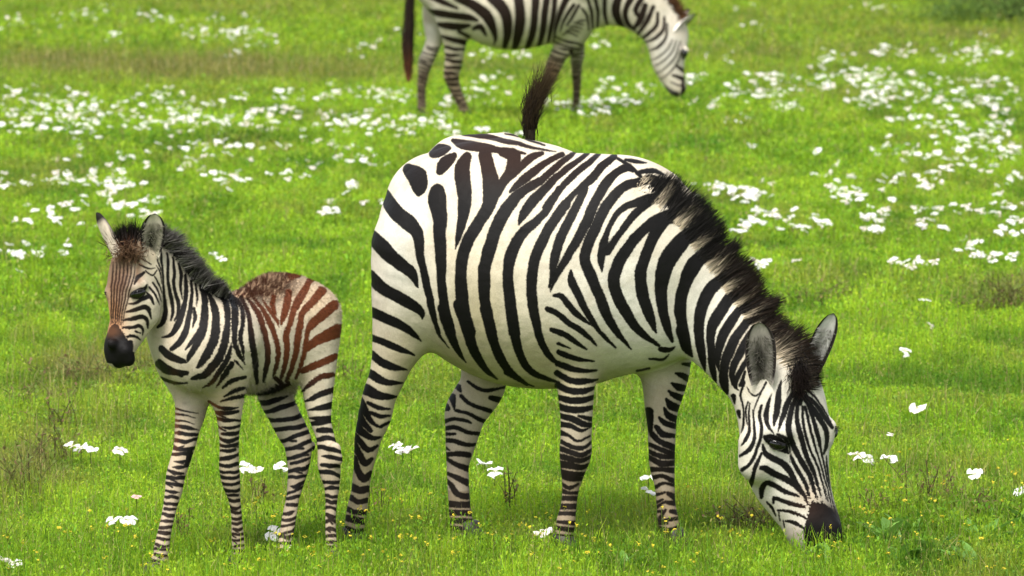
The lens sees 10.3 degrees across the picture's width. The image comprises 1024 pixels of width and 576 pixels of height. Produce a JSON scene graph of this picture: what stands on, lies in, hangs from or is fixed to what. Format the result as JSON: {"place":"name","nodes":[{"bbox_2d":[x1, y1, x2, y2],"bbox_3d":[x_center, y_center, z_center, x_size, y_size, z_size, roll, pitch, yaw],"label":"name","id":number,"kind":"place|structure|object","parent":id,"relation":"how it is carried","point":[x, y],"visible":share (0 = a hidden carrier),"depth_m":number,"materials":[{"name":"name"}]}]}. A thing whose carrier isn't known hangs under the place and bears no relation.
{"place":"outdoors","nodes":[
{"label":"outdoors","id":0,"kind":"place"},
{"bbox_2d":[335,553,360,564],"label":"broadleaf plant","id":1,"kind":"object","parent":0,"point":[346,559],"visible":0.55,"depth_m":17.78,"materials":[{"name":"green plant"}]},
{"bbox_2d":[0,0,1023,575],"bbox_3d":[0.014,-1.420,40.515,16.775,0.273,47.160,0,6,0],"label":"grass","id":2,"kind":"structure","parent":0,"point":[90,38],"depth_m":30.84,"materials":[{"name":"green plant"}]},
{"bbox_2d":[0,0,1023,575],"bbox_3d":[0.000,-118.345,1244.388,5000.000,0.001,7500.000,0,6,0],"label":"ground","id":3,"kind":"structure","parent":0,"point":[506,388],"depth_m":24.30,"materials":[{"name":"green plant"}]},
{"bbox_2d":[9,559,21,567],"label":"white flower","id":4,"kind":"object","parent":3,"relation":"on","point":[18,564],"visible":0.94,"depth_m":17.58,"materials":[{"name":"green plant"}]},
{"bbox_2d":[13,252,23,258],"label":"white flower","id":5,"kind":"object","parent":3,"relation":"on","point":[18,253],"visible":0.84,"depth_m":27.58,"materials":[{"name":"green plant"}]},
{"bbox_2d":[23,218,32,231],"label":"white flower","id":6,"kind":"object","parent":3,"relation":"on","point":[28,220],"visible":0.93,"depth_m":29.55,"materials":[{"name":"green plant"}]},
{"bbox_2d":[0,440,68,500],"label":"dry weed","id":7,"kind":"object","parent":3,"relation":"on","point":[17,462],"visible":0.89,"depth_m":19.41,"materials":[{"name":"brown plant"}]},
{"bbox_2d":[0,378,98,406],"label":"dry weed","id":8,"kind":"object","parent":3,"relation":"on","point":[28,387],"visible":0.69,"depth_m":22.09,"materials":[{"name":"brown plant"}]},
{"bbox_2d":[19,392,80,428],"bbox_3d":[-1.724,0.468,21.342,0.227,0.139,0.145,2,6,15],"label":"dry weed","id":9,"kind":"object","parent":3,"relation":"on","point":[57,411],"visible":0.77,"depth_m":21.34,"materials":[{"name":"brown plant"}]},
{"bbox_2d":[53,219,61,230],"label":"white flower","id":10,"kind":"object","parent":3,"relation":"on","point":[55,220],"visible":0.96,"depth_m":29.46,"materials":[{"name":"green plant"}]},
{"bbox_2d":[57,201,67,207],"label":"white flower","id":11,"kind":"object","parent":3,"relation":"on","point":[64,203],"visible":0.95,"depth_m":30.62,"materials":[{"name":"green plant"}]},
{"bbox_2d":[15,416,109,464],"bbox_3d":[-1.614,0.544,20.355,0.244,0.178,0.305,4,7,37],"label":"dry weed","id":12,"kind":"object","parent":3,"relation":"on","point":[55,439],"visible":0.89,"depth_m":20.35,"materials":[{"name":"brown plant"}]},
{"bbox_2d":[64,441,79,464],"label":"white flower","id":13,"kind":"object","parent":3,"relation":"on","point":[70,443],"visible":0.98,"depth_m":20.15,"materials":[{"name":"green plant"}]},
{"bbox_2d":[0,351,154,386],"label":"dry weed","id":14,"kind":"object","parent":3,"relation":"on","point":[97,367],"visible":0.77,"depth_m":22.78,"materials":[{"name":"brown plant"}]},
{"bbox_2d":[73,442,87,470],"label":"white flower","id":15,"kind":"object","parent":3,"relation":"on","point":[76,448],"visible":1,"depth_m":20.19,"materials":[{"name":"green plant"}]},
{"bbox_2d":[83,444,98,470],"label":"white flower","id":16,"kind":"object","parent":3,"relation":"on","point":[87,448],"visible":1,"depth_m":20.06,"materials":[{"name":"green plant"}]},
{"bbox_2d":[109,187,116,194],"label":"white flower","id":17,"kind":"object","parent":3,"relation":"on","point":[114,190],"visible":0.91,"depth_m":31.90,"materials":[{"name":"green plant"}]},
{"bbox_2d":[106,516,122,536],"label":"white flower","id":18,"kind":"object","parent":3,"relation":"on","point":[114,520],"visible":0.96,"depth_m":18.29,"materials":[{"name":"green plant"}]},
{"bbox_2d":[112,203,121,217],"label":"white flower","id":19,"kind":"object","parent":3,"relation":"on","point":[118,207],"visible":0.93,"depth_m":30.37,"materials":[{"name":"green plant"}]},
{"bbox_2d":[112,446,127,458],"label":"white flower","id":20,"kind":"object","parent":3,"relation":"on","point":[115,451],"visible":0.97,"depth_m":20.10,"materials":[{"name":"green plant"}]},
{"bbox_2d":[116,184,123,197],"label":"white flower","id":21,"kind":"object","parent":3,"relation":"on","point":[117,187],"visible":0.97,"depth_m":31.87,"materials":[{"name":"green plant"}]},
{"bbox_2d":[95,352,154,375],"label":"dry weed","id":22,"kind":"object","parent":3,"relation":"on","point":[147,365],"visible":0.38,"depth_m":23.12,"materials":[{"name":"brown plant"}]},
{"bbox_2d":[120,515,137,544],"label":"white flower","id":23,"kind":"object","parent":3,"relation":"on","point":[131,518],"visible":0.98,"depth_m":18.25,"materials":[{"name":"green plant"}]},
{"bbox_2d":[127,202,137,209],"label":"white flower","id":24,"kind":"object","parent":3,"relation":"on","point":[131,204],"visible":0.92,"depth_m":30.61,"materials":[{"name":"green plant"}]},
{"bbox_2d":[131,495,141,516],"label":"white flower","id":25,"kind":"object","parent":3,"relation":"on","point":[135,497],"visible":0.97,"depth_m":18.82,"materials":[{"name":"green plant"}]},
{"bbox_2d":[172,508,193,537],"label":"dry weed","id":26,"kind":"object","parent":3,"relation":"on","point":[187,525],"visible":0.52,"depth_m":18.32,"materials":[{"name":"green plant"}]},
{"bbox_2d":[96,212,342,575],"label":"zebra foal","id":27,"kind":"object","parent":3,"relation":"on","point":[271,341],"visible":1,"depth_m":17.70,"materials":[{"name":"fur"}]},
{"bbox_2d":[216,256,226,261],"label":"white flower","id":28,"kind":"object","parent":3,"relation":"on","point":[224,259],"visible":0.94,"depth_m":27.69,"materials":[{"name":"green plant"}]},
{"bbox_2d":[239,461,254,489],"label":"white flower","id":29,"kind":"object","parent":3,"relation":"on","point":[244,463],"visible":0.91,"depth_m":19.64,"materials":[{"name":"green plant"}]},
{"bbox_2d":[248,466,263,473],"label":"white flower","id":30,"kind":"object","parent":3,"relation":"on","point":[259,467],"visible":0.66,"depth_m":19.69,"materials":[{"name":"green plant"}]},
{"bbox_2d":[241,478,274,506],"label":"dry weed","id":31,"kind":"object","parent":3,"relation":"on","point":[264,485],"visible":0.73,"depth_m":19.10,"materials":[{"name":"brown plant"}]},
{"bbox_2d":[265,525,279,542],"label":"white flower","id":32,"kind":"object","parent":3,"relation":"on","point":[273,528],"visible":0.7,"depth_m":18.03,"materials":[{"name":"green plant"}]},
{"bbox_2d":[273,461,287,479],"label":"white flower","id":33,"kind":"object","parent":3,"relation":"on","point":[280,464],"visible":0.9,"depth_m":19.71,"materials":[{"name":"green plant"}]},
{"bbox_2d":[287,553,307,566],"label":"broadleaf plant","id":34,"kind":"object","parent":3,"relation":"on","point":[297,556],"visible":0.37,"depth_m":17.69,"materials":[{"name":"green plant"}]},
{"bbox_2d":[346,182,355,191],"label":"white flower","id":35,"kind":"object","parent":3,"relation":"on","point":[347,184],"visible":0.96,"depth_m":31.80,"materials":[{"name":"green plant"}]},
{"bbox_2d":[335,360,367,386],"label":"dry weed","id":36,"kind":"object","parent":3,"relation":"on","point":[344,367],"visible":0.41,"depth_m":22.80,"materials":[{"name":"green plant"}]},
{"bbox_2d":[368,485,386,514],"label":"dry weed","id":37,"kind":"object","parent":3,"relation":"on","point":[376,499],"visible":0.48,"depth_m":18.95,"materials":[{"name":"green plant"}]},
{"bbox_2d":[388,441,402,468],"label":"white flower","id":38,"kind":"object","parent":3,"relation":"on","point":[398,444],"visible":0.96,"depth_m":20.11,"materials":[{"name":"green plant"}]},
{"bbox_2d":[395,447,409,473],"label":"white flower","id":39,"kind":"object","parent":3,"relation":"on","point":[400,450],"visible":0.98,"depth_m":20.02,"materials":[{"name":"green plant"}]},
{"bbox_2d":[401,445,418,468],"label":"white flower","id":40,"kind":"object","parent":3,"relation":"on","point":[410,449],"visible":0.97,"depth_m":20.15,"materials":[{"name":"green plant"}]},
{"bbox_2d":[477,459,492,467],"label":"white flower","id":41,"kind":"object","parent":3,"relation":"on","point":[481,462],"visible":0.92,"depth_m":19.94,"materials":[{"name":"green plant"}]},
{"bbox_2d":[487,466,503,489],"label":"white flower","id":42,"kind":"object","parent":3,"relation":"on","point":[493,474],"visible":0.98,"depth_m":19.45,"materials":[{"name":"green plant"}]},
{"bbox_2d":[499,466,518,512],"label":"dry weed","id":43,"kind":"object","parent":3,"relation":"on","point":[509,489],"visible":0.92,"depth_m":19.11,"materials":[{"name":"brown plant"}]},
{"bbox_2d":[0,2,1022,191],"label":"distant flowers","id":44,"kind":"object","parent":3,"relation":"on","point":[596,98],"visible":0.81,"depth_m":38.43,"materials":[{"name":"white plant"}]},
{"bbox_2d":[525,523,530,564],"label":"yellow wildflower","id":45,"kind":"object","parent":3,"relation":"on","point":[528,537],"visible":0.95,"depth_m":17.73,"materials":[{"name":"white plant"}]},
{"bbox_2d":[533,527,551,553],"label":"white flower","id":46,"kind":"object","parent":3,"relation":"on","point":[548,530],"visible":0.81,"depth_m":18.07,"materials":[{"name":"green plant"}]},
{"bbox_2d":[401,0,694,120],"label":"zebra","id":47,"kind":"object","parent":3,"relation":"on","point":[565,28],"visible":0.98,"depth_m":38.25,"materials":[{"name":"fur"}]},
{"bbox_2d":[568,520,570,552],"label":"yellow wildflower","id":48,"kind":"object","parent":3,"relation":"on","point":[568,534],"visible":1,"depth_m":17.88,"materials":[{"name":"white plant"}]},
{"bbox_2d":[342,58,841,553],"bbox_3d":[0.242,0.093,18.116,1.503,1.588,0.882,5,7,39],"label":"zebra","id":49,"kind":"object","parent":3,"relation":"on","point":[501,261],"visible":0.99,"depth_m":17.98,"materials":[{"name":"fur"}]},
{"bbox_2d":[614,550,646,568],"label":"broadleaf plant","id":50,"kind":"object","parent":3,"relation":"on","point":[624,555],"visible":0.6,"depth_m":17.73,"materials":[{"name":"green plant"}]},
{"bbox_2d":[640,475,652,488],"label":"white flower","id":51,"kind":"object","parent":3,"relation":"on","point":[644,477],"visible":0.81,"depth_m":19.48,"materials":[{"name":"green plant"}]},
{"bbox_2d":[641,486,655,506],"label":"white flower","id":52,"kind":"object","parent":3,"relation":"on","point":[651,492],"visible":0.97,"depth_m":19.03,"materials":[{"name":"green plant"}]},
{"bbox_2d":[689,380,721,393],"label":"dry weed","id":53,"kind":"object","parent":3,"relation":"on","point":[709,387],"visible":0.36,"depth_m":22.45,"materials":[{"name":"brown plant"}]},
{"bbox_2d":[693,495,777,537],"bbox_3d":[0.796,0.752,18.532,0.409,0.118,0.392,0,6,0],"label":"dry weed","id":54,"kind":"object","parent":3,"relation":"on","point":[747,516],"visible":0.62,"depth_m":18.53,"materials":[{"name":"brown plant"}]},
{"bbox_2d":[738,223,748,228],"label":"white flower","id":55,"kind":"object","parent":3,"relation":"on","point":[743,225],"visible":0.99,"depth_m":29.44,"materials":[{"name":"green plant"}]},
{"bbox_2d":[746,195,755,212],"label":"white flower","id":56,"kind":"object","parent":3,"relation":"on","point":[750,196],"visible":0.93,"depth_m":31.01,"materials":[{"name":"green plant"}]},
{"bbox_2d":[747,188,757,201],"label":"white flower","id":57,"kind":"object","parent":3,"relation":"on","point":[752,190],"visible":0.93,"depth_m":31.47,"materials":[{"name":"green plant"}]},
{"bbox_2d":[748,216,757,222],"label":"white flower","id":58,"kind":"object","parent":3,"relation":"on","point":[751,220],"visible":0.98,"depth_m":29.57,"materials":[{"name":"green plant"}]},
{"bbox_2d":[755,261,768,275],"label":"white flower","id":59,"kind":"object","parent":3,"relation":"on","point":[763,265],"visible":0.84,"depth_m":27.31,"materials":[{"name":"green plant"}]},
{"bbox_2d":[761,259,771,274],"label":"white flower","id":60,"kind":"object","parent":3,"relation":"on","point":[766,260],"visible":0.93,"depth_m":27.41,"materials":[{"name":"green plant"}]},
{"bbox_2d":[798,542,830,564],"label":"broadleaf plant","id":61,"kind":"object","parent":3,"relation":"on","point":[819,547],"visible":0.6,"depth_m":17.78,"materials":[{"name":"green plant"}]},
{"bbox_2d":[813,147,821,154],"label":"white flower","id":62,"kind":"object","parent":3,"relation":"on","point":[818,149],"visible":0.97,"depth_m":34.40,"materials":[{"name":"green plant"}]},
{"bbox_2d":[768,278,885,305],"bbox_3d":[1.405,0.026,26.019,0.648,0.115,0.562,0,6,0],"label":"dry weed","id":63,"kind":"object","parent":3,"relation":"on","point":[820,293],"visible":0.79,"depth_m":26.07,"materials":[{"name":"brown plant"}]},
{"bbox_2d":[848,451,866,467],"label":"white flower","id":64,"kind":"object","parent":3,"relation":"on","point":[862,454],"visible":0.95,"depth_m":19.94,"materials":[{"name":"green plant"}]},
{"bbox_2d":[842,530,872,557],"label":"broadleaf plant","id":65,"kind":"object","parent":3,"relation":"on","point":[856,537],"visible":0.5,"depth_m":17.94,"materials":[{"name":"green plant"}]},
{"bbox_2d":[863,454,873,464],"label":"white flower","id":66,"kind":"object","parent":3,"relation":"on","point":[868,455],"visible":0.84,"depth_m":20.12,"materials":[{"name":"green plant"}]},
{"bbox_2d":[846,488,900,518],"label":"dry weed","id":67,"kind":"object","parent":3,"relation":"on","point":[880,495],"visible":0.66,"depth_m":18.80,"materials":[{"name":"brown plant"}]},
{"bbox_2d":[868,226,879,231],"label":"white flower","id":68,"kind":"object","parent":3,"relation":"on","point":[874,228],"visible":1,"depth_m":29.12,"materials":[{"name":"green plant"}]},
{"bbox_2d":[856,517,918,547],"bbox_3d":[1.169,0.784,18.126,0.290,0.111,0.192,-2,6,-17],"label":"broadleaf plant","id":69,"kind":"object","parent":3,"relation":"on","point":[895,526],"visible":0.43,"depth_m":18.14,"materials":[{"name":"green plant"}]},
{"bbox_2d":[880,454,897,462],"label":"white flower","id":70,"kind":"object","parent":3,"relation":"on","point":[892,459],"visible":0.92,"depth_m":19.98,"materials":[{"name":"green plant"}]},
{"bbox_2d":[883,512,922,538],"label":"broadleaf plant","id":71,"kind":"object","parent":3,"relation":"on","point":[897,519],"visible":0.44,"depth_m":18.25,"materials":[{"name":"green plant"}]},
{"bbox_2d":[900,347,911,359],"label":"white flower","id":72,"kind":"object","parent":3,"relation":"on","point":[906,354],"visible":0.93,"depth_m":23.36,"materials":[{"name":"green plant"}]},
{"bbox_2d":[890,543,926,564],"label":"broadleaf plant","id":73,"kind":"object","parent":3,"relation":"on","point":[917,550],"visible":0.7,"depth_m":17.72,"materials":[{"name":"green plant"}]},
{"bbox_2d":[904,262,918,281],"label":"white flower","id":74,"kind":"object","parent":3,"relation":"on","point":[906,265],"visible":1,"depth_m":27.15,"materials":[{"name":"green plant"}]},
{"bbox_2d":[909,403,926,434],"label":"white flower","id":75,"kind":"object","parent":3,"relation":"on","point":[912,406],"visible":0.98,"depth_m":21.22,"materials":[{"name":"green plant"}]},
{"bbox_2d":[882,456,954,512],"bbox_3d":[1.359,0.672,18.873,0.246,0.210,0.294,0,6,0],"label":"dry weed","id":76,"kind":"object","parent":3,"relation":"on","point":[928,490],"visible":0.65,"depth_m":18.86,"materials":[{"name":"brown plant"}]},
{"bbox_2d":[917,178,927,183],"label":"white flower","id":77,"kind":"object","parent":3,"relation":"on","point":[924,181],"visible":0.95,"depth_m":32.33,"materials":[{"name":"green plant"}]},
{"bbox_2d":[921,183,931,192],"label":"white flower","id":78,"kind":"object","parent":3,"relation":"on","point":[927,187],"visible":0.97,"depth_m":31.99,"materials":[{"name":"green plant"}]},
{"bbox_2d":[929,259,939,270],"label":"white flower","id":79,"kind":"object","parent":3,"relation":"on","point":[930,261],"visible":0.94,"depth_m":27.29,"materials":[{"name":"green plant"}]},
{"bbox_2d":[910,532,966,558],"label":"broadleaf plant","id":80,"kind":"object","parent":3,"relation":"on","point":[927,542],"visible":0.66,"depth_m":17.90,"materials":[{"name":"green plant"}]},
{"bbox_2d":[937,508,974,532],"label":"broadleaf plant","id":81,"kind":"object","parent":3,"relation":"on","point":[954,518],"visible":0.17,"depth_m":18.55,"materials":[{"name":"green plant"}]},
{"bbox_2d":[888,0,1023,27],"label":"shrub","id":82,"kind":"object","parent":3,"relation":"on","point":[1006,6],"visible":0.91,"depth_m":50.88,"materials":[{"name":"green plant"}]},
{"bbox_2d":[960,203,970,215],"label":"white flower","id":83,"kind":"object","parent":3,"relation":"on","point":[965,205],"visible":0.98,"depth_m":30.46,"materials":[{"name":"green plant"}]},
{"bbox_2d":[938,541,996,570],"bbox_3d":[1.419,0.835,17.757,0.209,0.087,0.164,0,6,0],"label":"broadleaf plant","id":84,"kind":"object","parent":3,"relation":"on","point":[966,545],"visible":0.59,"depth_m":17.74,"materials":[{"name":"green plant"}]},
{"bbox_2d":[967,468,982,484],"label":"white flower","id":85,"kind":"object","parent":3,"relation":"on","point":[976,472],"visible":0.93,"depth_m":19.49,"materials":[{"name":"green plant"}]},
{"bbox_2d":[944,483,1010,517],"bbox_3d":[1.557,0.725,18.676,0.244,0.144,0.204,3,6,25],"label":"dry weed","id":86,"kind":"object","parent":3,"relation":"on","point":[983,497],"visible":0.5,"depth_m":18.72,"materials":[{"name":"brown plant"}]},
{"bbox_2d":[933,289,1023,313],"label":"dry weed","id":87,"kind":"object","parent":3,"relation":"on","point":[991,298],"visible":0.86,"depth_m":25.66,"materials":[{"name":"green plant"}]},
{"bbox_2d":[974,208,985,213],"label":"white flower","id":88,"kind":"object","parent":3,"relation":"on","point":[981,211],"visible":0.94,"depth_m":30.32,"materials":[{"name":"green plant"}]},
{"bbox_2d":[951,269,1023,310],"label":"dry weed","id":89,"kind":"object","parent":3,"relation":"on","point":[1010,293],"visible":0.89,"depth_m":25.74,"materials":[{"name":"brown plant"}]},
{"bbox_2d":[959,516,1022,547],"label":"broadleaf plant","id":90,"kind":"object","parent":3,"relation":"on","point":[978,526],"visible":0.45,"depth_m":18.12,"materials":[{"name":"green plant"}]},
{"bbox_2d":[983,503,1005,521],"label":"broadleaf plant","id":91,"kind":"object","parent":3,"relation":"on","point":[991,513],"visible":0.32,"depth_m":18.73,"materials":[{"name":"green plant"}]},
{"bbox_2d":[992,252,1002,259],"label":"white flower","id":92,"kind":"object","parent":3,"relation":"on","point":[1000,253],"visible":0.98,"depth_m":27.75,"materials":[{"name":"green plant"}]},
{"bbox_2d":[994,230,1003,235],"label":"white flower","id":93,"kind":"object","parent":3,"relation":"on","point":[998,232],"visible":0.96,"depth_m":28.90,"materials":[{"name":"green plant"}]},
{"bbox_2d":[999,224,1006,237],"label":"white flower","id":94,"kind":"object","parent":3,"relation":"on","point":[1002,228],"visible":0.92,"depth_m":29.30,"materials":[{"name":"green plant"}]},
{"bbox_2d":[984,535,1023,558],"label":"broadleaf plant","id":95,"kind":"object","parent":3,"relation":"on","point":[1016,546],"visible":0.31,"depth_m":17.86,"materials":[{"name":"green plant"}]},
{"bbox_2d":[1006,219,1015,224],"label":"white flower","id":96,"kind":"object","parent":3,"relation":"on","point":[1010,221],"visible":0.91,"depth_m":29.54,"materials":[{"name":"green plant"}]},
{"bbox_2d":[1003,505,1023,530],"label":"broadleaf plant","id":97,"kind":"object","parent":3,"relation":"on","point":[1016,514],"visible":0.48,"depth_m":18.54,"materials":[{"name":"green plant"}]},
{"bbox_2d":[1009,229,1018,250],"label":"white flower","id":98,"kind":"object","parent":3,"relation":"on","point":[1014,234],"visible":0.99,"depth_m":28.82,"materials":[{"name":"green plant"}]},
{"bbox_2d":[1008,252,1019,269],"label":"white flower","id":99,"kind":"object","parent":3,"relation":"on","point":[1014,255],"visible":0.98,"depth_m":27.68,"materials":[{"name":"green plant"}]},
{"bbox_2d":[1013,486,1022,504],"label":"white flower","id":100,"kind":"object","parent":3,"relation":"on","point":[1017,489],"visible":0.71,"depth_m":18.99,"materials":[{"name":"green plant"}]}
]}

